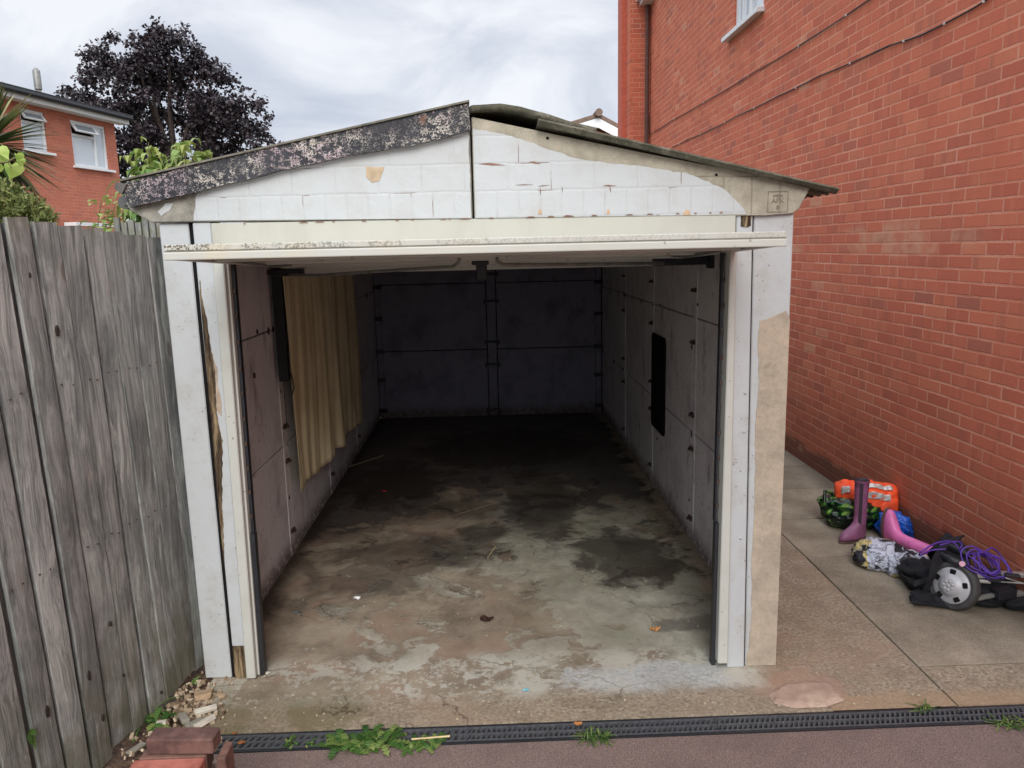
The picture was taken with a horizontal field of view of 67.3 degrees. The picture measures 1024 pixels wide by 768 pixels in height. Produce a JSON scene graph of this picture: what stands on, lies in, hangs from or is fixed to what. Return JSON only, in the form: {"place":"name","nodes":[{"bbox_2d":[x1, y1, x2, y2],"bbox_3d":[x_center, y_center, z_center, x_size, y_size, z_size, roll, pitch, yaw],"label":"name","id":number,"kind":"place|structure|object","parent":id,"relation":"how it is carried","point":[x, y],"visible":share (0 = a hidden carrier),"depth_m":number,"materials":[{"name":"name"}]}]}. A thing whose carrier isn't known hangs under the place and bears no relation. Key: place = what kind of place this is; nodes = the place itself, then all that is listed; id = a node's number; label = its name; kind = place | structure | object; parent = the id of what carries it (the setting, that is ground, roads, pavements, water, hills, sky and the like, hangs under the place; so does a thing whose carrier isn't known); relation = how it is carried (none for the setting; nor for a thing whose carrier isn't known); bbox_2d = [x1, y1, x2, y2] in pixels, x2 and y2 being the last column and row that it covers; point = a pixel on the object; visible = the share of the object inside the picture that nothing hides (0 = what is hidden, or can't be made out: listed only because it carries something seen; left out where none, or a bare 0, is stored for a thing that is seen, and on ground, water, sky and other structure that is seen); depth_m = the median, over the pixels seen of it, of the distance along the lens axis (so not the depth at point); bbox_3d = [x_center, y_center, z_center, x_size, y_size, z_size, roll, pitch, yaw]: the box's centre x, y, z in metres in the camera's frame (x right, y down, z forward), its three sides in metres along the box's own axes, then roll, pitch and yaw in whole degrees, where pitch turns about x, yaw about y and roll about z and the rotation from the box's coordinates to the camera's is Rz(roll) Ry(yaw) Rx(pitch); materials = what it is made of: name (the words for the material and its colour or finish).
{"place":"outdoors","nodes":[
{"label":"outdoors","id":0,"kind":"place"},
{"bbox_2d":[0,145,25,178],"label":"vine sprig","id":1,"kind":"object","parent":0,"point":[17,168],"visible":1,"depth_m":3.27,"materials":[{"name":"green plant"}]},
{"bbox_2d":[0,68,132,230],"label":"brick house","id":2,"kind":"structure","parent":0,"point":[86,138],"depth_m":17.71,"materials":[{"name":"red brick"},{"name":"dark roof covering"},{"name":"white paint"}]},
{"bbox_2d":[19,108,56,155],"bbox_3d":[-10.353,-5.468,16.700,0.220,0.907,0.880,0,10,9],"label":"window","id":3,"kind":"structure","parent":2,"relation":"in","point":[34,117],"depth_m":16.72,"materials":[{"name":"white plastic"}]},
{"bbox_2d":[70,120,115,172],"bbox_3d":[-10.052,-5.668,18.395,0.254,1.077,1.380,0,10,9],"label":"window","id":4,"kind":"structure","parent":2,"relation":"in","point":[90,153],"depth_m":18.36,"materials":[{"name":"white plastic"}]},
{"bbox_2d":[102,664,212,767],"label":"soil bed","id":5,"kind":"object","parent":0,"point":[116,760],"visible":0.04,"depth_m":3.12,"materials":[{"name":"brown soil"}]},
{"bbox_2d":[0,177,61,226],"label":"hebe shrub","id":6,"kind":"object","parent":5,"relation":"on","point":[25,204],"visible":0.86,"depth_m":3.90,"materials":[{"name":"green plant"}]},
{"bbox_2d":[0,82,72,218],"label":"cordyline plant","id":7,"kind":"object","parent":5,"relation":"on","point":[6,120],"visible":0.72,"depth_m":4.18,"materials":[{"name":"green plant"}]},
{"bbox_2d":[125,741,145,754],"bbox_3d":[-1.471,1.425,3.006,0.030,0.016,0.073,5,12,31],"label":"rubble chip","id":8,"kind":"object","parent":5,"relation":"on","point":[138,746],"visible":0.96,"depth_m":3.00,"materials":[{"name":"grey concrete"}]},
{"bbox_2d":[113,217,163,237],"bbox_3d":[-1.870,0.163,4.165,0.316,2.110,0.050,-2,10,-1],"label":"old fence","id":9,"kind":"object","parent":5,"relation":"on","point":[131,227],"visible":0.15,"depth_m":3.97,"materials":[{"name":"grey wood"}]},
{"bbox_2d":[132,696,181,742],"bbox_3d":[-1.544,1.375,3.175,0.335,0.049,0.276,0,10,7],"label":"grass tuft","id":10,"kind":"object","parent":5,"relation":"on","point":[153,720],"visible":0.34,"depth_m":3.21,"materials":[{"name":"green plant"}]},
{"bbox_2d":[143,707,176,731],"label":"broadleaf weed","id":11,"kind":"object","parent":5,"relation":"on","point":[155,718],"visible":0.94,"depth_m":3.19,"materials":[{"name":"green plant"}]},
{"bbox_2d":[156,719,166,724],"bbox_3d":[-1.445,1.395,3.167,0.042,0.018,0.028,-3,10,-11],"label":"rubble chip","id":12,"kind":"object","parent":5,"relation":"on","point":[162,721],"visible":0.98,"depth_m":3.17,"materials":[{"name":"white stone"}]},
{"bbox_2d":[121,671,236,761],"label":"rubble crumbs","id":13,"kind":"object","parent":5,"relation":"on","point":[177,705],"visible":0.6,"depth_m":3.28,"materials":[{"name":"beige stone"}]},
{"bbox_2d":[194,689,212,700],"bbox_3d":[-1.345,1.354,3.352,0.077,0.038,0.063,-5,11,-19],"label":"rubble chip","id":14,"kind":"object","parent":13,"relation":"on","point":[200,695],"visible":1,"depth_m":3.33,"materials":[{"name":"beige stone"}]},
{"bbox_2d":[194,704,216,715],"bbox_3d":[-1.284,1.367,3.227,0.089,0.023,0.028,-6,11,-25],"label":"rubble chip","id":15,"kind":"object","parent":13,"relation":"on","point":[204,710],"visible":1,"depth_m":3.22,"materials":[{"name":"white stone"}]},
{"bbox_2d":[184,676,200,684],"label":"seedling weed","id":16,"kind":"object","parent":5,"relation":"on","point":[193,681],"visible":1,"depth_m":3.47,"materials":[{"name":"green plant"}]},
{"bbox_2d":[130,742,234,767],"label":"brick pier","id":17,"kind":"structure","parent":0,"point":[225,758],"depth_m":2.39,"materials":[{"name":"red brick"}]},
{"bbox_2d":[146,727,220,753],"bbox_3d":[-1.034,1.124,2.425,0.211,0.053,0.068,-1,10,2],"label":"loose brick","id":18,"kind":"object","parent":17,"relation":"on","point":[183,740],"visible":1,"depth_m":2.40,"materials":[{"name":"red brick"}]},
{"bbox_2d":[0,0,617,222],"label":"sky","id":19,"kind":"structure","parent":0,"point":[321,66],"materials":[{"name":"white"}]},
{"bbox_2d":[182,411,832,734],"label":"garage floor","id":20,"kind":"structure","parent":0,"point":[577,497],"depth_m":4.24,"materials":[{"name":"concrete"}]},
{"bbox_2d":[178,711,189,724],"bbox_3d":[-1.355,1.382,3.180,0.033,0.020,0.076,-9,13,-37],"label":"rubble chip","id":21,"kind":"object","parent":20,"relation":"on","point":[183,717],"visible":1,"depth_m":3.17,"materials":[{"name":"grey concrete"}]},
{"bbox_2d":[185,717,203,726],"bbox_3d":[-1.299,1.389,3.154,0.030,0.022,0.072,8,13,41],"label":"rubble chip","id":22,"kind":"object","parent":20,"relation":"on","point":[190,724],"visible":0.62,"depth_m":3.15,"materials":[{"name":"grey concrete"}]},
{"bbox_2d":[193,714,215,726],"bbox_3d":[-1.259,1.381,3.151,0.030,0.020,0.090,5,12,33],"label":"rubble chip","id":23,"kind":"object","parent":20,"relation":"on","point":[206,720],"visible":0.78,"depth_m":3.15,"materials":[{"name":"white concrete"}]},
{"bbox_2d":[215,692,225,697],"bbox_3d":[-1.272,1.358,3.359,0.047,0.011,0.022,4,11,26],"label":"rubble chip","id":24,"kind":"object","parent":20,"relation":"on","point":[220,694],"visible":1,"depth_m":3.35,"materials":[{"name":"beige stone"}]},
{"bbox_2d":[349,455,383,466],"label":"twig","id":25,"kind":"object","parent":20,"relation":"on","point":[367,460],"visible":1,"depth_m":7.07,"materials":[{"name":"wood"}]},
{"bbox_2d":[456,502,498,514],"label":"twig","id":26,"kind":"object","parent":20,"relation":"on","point":[477,508],"visible":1,"depth_m":5.70,"materials":[{"name":"wood"}]},
{"bbox_2d":[480,615,493,621],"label":"dead leaf","id":27,"kind":"object","parent":20,"relation":"on","point":[484,618],"visible":1,"depth_m":3.98,"materials":[{"name":"brown plant"}]},
{"bbox_2d":[247,557,1023,730],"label":"grit","id":28,"kind":"object","parent":20,"relation":"on","point":[579,675],"visible":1,"depth_m":3.31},
{"bbox_2d":[650,626,659,631],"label":"dry leaf","id":29,"kind":"object","parent":20,"relation":"on","point":[656,628],"visible":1,"depth_m":3.84,"materials":[{"name":"orange plant"}]},
{"bbox_2d":[768,680,844,707],"bbox_3d":[1.242,1.312,3.273,0.307,0.014,0.199,-2,10,-1],"label":"mortar pad","id":30,"kind":"object","parent":20,"relation":"on","point":[809,694],"visible":1,"depth_m":3.24,"materials":[{"name":"beige concrete"}]},
{"bbox_2d":[212,723,1023,767],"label":"driveway","id":31,"kind":"structure","parent":0,"point":[977,746],"depth_m":2.93,"materials":[{"name":"red asphalt"}]},
{"bbox_2d":[981,712,1023,731],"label":"grass tuft","id":32,"kind":"object","parent":31,"relation":"on","point":[1004,721],"visible":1,"depth_m":3.04,"materials":[{"name":"green plant"}]},
{"bbox_2d":[380,417,944,710],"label":"ground","id":33,"kind":"structure","parent":0,"point":[876,709],"depth_m":3.26,"materials":[{"name":"grey concrete"}]},
{"bbox_2d":[0,217,203,767],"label":"wooden fence","id":34,"kind":"object","parent":33,"relation":"on","point":[101,650],"visible":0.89,"depth_m":2.82,"materials":[{"name":"grey wood"}]},
{"bbox_2d":[27,729,37,748],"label":"ivy leaf","id":35,"kind":"object","parent":34,"relation":"attached to","point":[31,738],"visible":1,"depth_m":2.55,"materials":[{"name":"green plant"}]},
{"bbox_2d":[80,195,128,231],"bbox_3d":[-3.183,-0.696,6.104,0.474,1.588,0.641,-10,13,-42],"label":"red tinged bush","id":36,"kind":"object","parent":33,"relation":"on","point":[109,218],"visible":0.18,"depth_m":6.08,"materials":[{"name":"green plant"}]},
{"bbox_2d":[105,136,175,236],"bbox_3d":[-2.375,-0.874,5.074,0.489,1.460,0.639,-7,12,-30],"label":"leafy shrub","id":37,"kind":"object","parent":33,"relation":"on","point":[151,161],"visible":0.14,"depth_m":4.95,"materials":[{"name":"green plant"}]},
{"bbox_2d":[53,15,283,221],"bbox_3d":[-12.708,-8.278,28.957,7.593,10.606,5.368,-6,11,-25],"label":"maple tree","id":38,"kind":"object","parent":33,"relation":"on","point":[208,109],"visible":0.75,"depth_m":27.87,"materials":[{"name":"purple plant"}]},
{"bbox_2d":[157,138,225,222],"bbox_3d":[-2.118,-0.926,5.082,0.615,1.350,0.424,3,11,23],"label":"leafy shrub","id":39,"kind":"object","parent":33,"relation":"on","point":[183,147],"visible":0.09,"depth_m":4.95,"materials":[{"name":"green plant"}]},
{"bbox_2d":[114,100,838,677],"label":"prefab garage","id":40,"kind":"structure","parent":33,"relation":"on","point":[500,260],"depth_m":3.34,"materials":[{"name":"white paint"}]},
{"bbox_2d":[163,231,786,279],"bbox_3d":[-0.139,-0.568,3.538,2.091,0.179,1.930,-2,10,-1],"label":"garage door","id":41,"kind":"structure","parent":40,"relation":"in","point":[325,258],"depth_m":2.60,"materials":[{"name":"beige metal"}]},
{"bbox_3d":[-1.456,-1.038,6.022,0.016,0.016,2.900,-2,10,-1],"label":"curtain rail","id":42,"kind":"object","parent":40,"relation":"attached to","visible":0},
{"bbox_2d":[282,268,345,493],"bbox_3d":[-1.371,-0.137,5.349,0.071,1.534,1.407,-1,10,0],"label":"curtain","id":43,"kind":"object","parent":42,"relation":"hanging from","point":[317,400],"visible":0.84,"depth_m":5.35,"materials":[{"name":"yellow fabric"}]},
{"bbox_2d":[331,275,362,435],"bbox_3d":[-1.447,-0.332,6.679,0.068,1.610,1.173,-1,10,0],"label":"curtain","id":44,"kind":"object","parent":42,"relation":"hanging from","point":[345,316],"visible":0.6,"depth_m":6.78,"materials":[{"name":"yellow fabric"}]},
{"bbox_2d":[571,108,617,135],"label":"house","id":45,"kind":"structure","parent":33,"relation":"on","point":[599,121],"depth_m":34.23,"materials":[{"name":"white paint"}]},
{"bbox_2d":[214,704,1023,753],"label":"drain channel","id":46,"kind":"object","parent":33,"relation":"on","point":[677,726],"visible":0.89,"depth_m":3.08,"materials":[{"name":"black plastic"}]},
{"bbox_2d":[282,734,297,748],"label":"seedling weed","id":47,"kind":"object","parent":46,"relation":"on","point":[289,740],"visible":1,"depth_m":3.02,"materials":[{"name":"green plant"}]},
{"bbox_2d":[305,737,316,747],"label":"seedling weed","id":48,"kind":"object","parent":46,"relation":"on","point":[310,743],"visible":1,"depth_m":3.02,"materials":[{"name":"green plant"}]},
{"bbox_2d":[317,728,368,759],"bbox_3d":[-0.667,1.400,2.992,0.140,0.024,0.229,-10,13,-40],"label":"dandelion weed","id":49,"kind":"object","parent":46,"relation":"on","point":[334,738],"visible":0.93,"depth_m":2.99,"materials":[{"name":"green plant"}]},
{"bbox_2d":[336,723,409,756],"bbox_3d":[-0.544,1.384,3.021,0.305,0.039,0.196,0,10,6],"label":"dandelion weed","id":50,"kind":"object","parent":46,"relation":"on","point":[371,740],"visible":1,"depth_m":3.01,"materials":[{"name":"green plant"}]},
{"bbox_2d":[385,732,446,755],"bbox_3d":[-0.377,1.398,2.997,0.255,0.014,0.133,-2,10,-6],"label":"dandelion weed","id":51,"kind":"object","parent":46,"relation":"on","point":[434,742],"visible":1,"depth_m":2.99,"materials":[{"name":"green plant"}]},
{"bbox_2d":[411,735,449,739],"bbox_3d":[-0.320,1.393,3.030,0.151,0.008,0.008,-2,10,-5],"label":"pale stick","id":52,"kind":"object","parent":46,"relation":"on","point":[432,737],"visible":1,"depth_m":3.03,"materials":[{"name":"wood"}]},
{"bbox_2d":[572,725,618,747],"bbox_3d":[0.327,1.373,3.007,0.172,0.028,0.144,-6,11,-26],"label":"grass tuft","id":53,"kind":"object","parent":46,"relation":"on","point":[598,733],"visible":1,"depth_m":3.01,"materials":[{"name":"green plant"}]},
{"bbox_2d":[905,699,941,712],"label":"grass tuft","id":54,"kind":"object","parent":46,"relation":"on","point":[924,706],"visible":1,"depth_m":3.15,"materials":[{"name":"green plant"}]},
{"bbox_2d":[618,0,1023,612],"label":"brick house","id":55,"kind":"structure","parent":33,"relation":"on","point":[905,377],"depth_m":5.16,"materials":[{"name":"red brick"},{"name":"light mortar"}]},
{"bbox_2d":[721,0,764,42],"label":"window","id":56,"kind":"structure","parent":55,"relation":"in","point":[748,11],"depth_m":7.94,"materials":[{"name":"white plastic"}]},
{"bbox_2d":[649,0,868,134],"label":"wall cable","id":57,"kind":"object","parent":55,"relation":"attached to","point":[769,63],"depth_m":7.02,"materials":[{"name":"black rubber"}]},
{"bbox_2d":[672,0,986,146],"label":"wall cable","id":58,"kind":"object","parent":55,"relation":"attached to","point":[944,23],"depth_m":5.38,"materials":[{"name":"black rubber"}]},
{"bbox_2d":[777,534,956,710],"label":"side pavement","id":59,"kind":"structure","parent":0,"point":[824,623],"depth_m":3.65,"materials":[{"name":"concrete"}]},
{"bbox_2d":[781,450,1023,667],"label":"path","id":60,"kind":"structure","parent":0,"point":[933,636],"depth_m":4.01,"materials":[{"name":"grey concrete"}]},
{"bbox_2d":[816,490,882,528],"bbox_3d":[2.309,0.829,5.208,0.446,0.242,0.374,-2,10,-1],"label":"green shopping bag","id":61,"kind":"object","parent":60,"relation":"on","point":[837,512],"visible":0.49,"depth_m":5.10,"materials":[{"name":"green plastic"}]},
{"bbox_2d":[834,479,898,510],"bbox_3d":[2.378,0.763,5.161,0.398,0.250,0.167,1,10,15],"label":"hi vis vest","id":62,"kind":"object","parent":61,"relation":"on","point":[884,495],"visible":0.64,"depth_m":5.09,"materials":[{"name":"orange fabric"}]},
{"bbox_2d":[838,478,869,543],"bbox_3d":[2.177,0.809,4.902,0.228,0.402,0.091,-5,11,-20],"label":"wellington boot","id":63,"kind":"object","parent":60,"relation":"on","point":[854,532],"visible":0.99,"depth_m":4.89,"materials":[{"name":"rubber"}]},
{"bbox_2d":[851,537,929,576],"bbox_3d":[2.218,1.002,4.531,0.491,0.141,0.328,8,14,44],"label":"printed bag","id":64,"kind":"object","parent":60,"relation":"on","point":[878,554],"visible":0.66,"depth_m":4.47,"materials":[{"name":"beige fabric"}]},
{"bbox_2d":[874,510,914,537],"bbox_3d":[2.476,0.905,4.978,0.230,0.164,0.298,-2,10,-1],"label":"blue bag","id":65,"kind":"object","parent":60,"relation":"on","point":[905,525],"visible":0.37,"depth_m":4.91,"materials":[{"name":"plastic"}]},
{"bbox_2d":[880,507,933,559],"bbox_3d":[2.439,0.923,4.726,0.093,0.228,0.382,-4,10,-17],"label":"wellington boot","id":66,"kind":"object","parent":60,"relation":"on","point":[890,529],"visible":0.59,"depth_m":4.80,"materials":[{"name":"pink rubber"}]},
{"bbox_2d":[896,532,969,607],"bbox_3d":[2.388,0.978,4.305,0.345,0.260,0.873,8,14,43],"label":"black bag","id":67,"kind":"object","parent":60,"relation":"on","point":[917,575],"visible":0.6,"depth_m":4.14,"materials":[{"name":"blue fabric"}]},
{"bbox_2d":[929,544,1023,610],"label":"folded trolley","id":68,"kind":"object","parent":60,"relation":"on","point":[957,585],"visible":0.94,"depth_m":3.94,"materials":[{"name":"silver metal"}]},
{"bbox_2d":[918,540,1011,579],"bbox_3d":[2.348,0.910,3.992,0.432,0.164,0.182,3,11,25],"label":"purple cord","id":69,"kind":"object","parent":68,"relation":"on","point":[985,554],"visible":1,"depth_m":3.96,"materials":[{"name":"purple plastic"}]},
{"bbox_2d":[919,663,1023,706],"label":"concrete apron","id":70,"kind":"object","parent":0,"point":[983,683],"visible":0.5,"depth_m":3.33,"materials":[{"name":"grey concrete"}]}
]}

